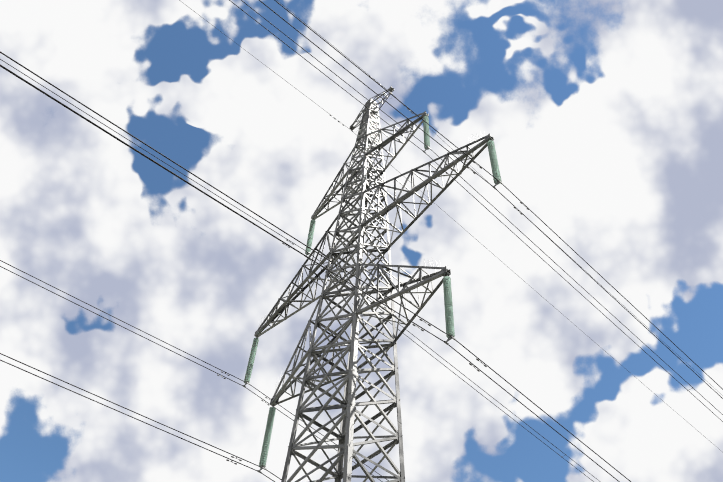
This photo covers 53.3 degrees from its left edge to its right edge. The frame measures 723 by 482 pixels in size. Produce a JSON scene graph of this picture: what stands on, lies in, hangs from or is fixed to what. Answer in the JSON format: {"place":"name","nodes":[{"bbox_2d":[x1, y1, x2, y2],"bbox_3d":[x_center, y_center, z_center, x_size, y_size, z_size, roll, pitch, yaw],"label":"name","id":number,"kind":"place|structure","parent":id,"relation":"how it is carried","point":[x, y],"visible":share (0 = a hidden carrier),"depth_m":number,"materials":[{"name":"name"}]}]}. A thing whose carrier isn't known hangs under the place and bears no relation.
{"place":"outdoors","nodes":[
{"label":"outdoors","id":0,"kind":"place"},
{"bbox_2d":[0,0,722,481],"label":"sky","id":1,"kind":"structure","parent":0,"point":[604,118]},
{"label":"ground","id":2,"kind":"structure","parent":0,"visible":0},
{"bbox_2d":[0,0,722,481],"bbox_3d":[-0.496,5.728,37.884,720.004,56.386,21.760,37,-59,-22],"label":"transmission tower","id":3,"kind":"structure","parent":2,"relation":"on","point":[342,466],"depth_m":39.66,"materials":[{"name":"metal"}]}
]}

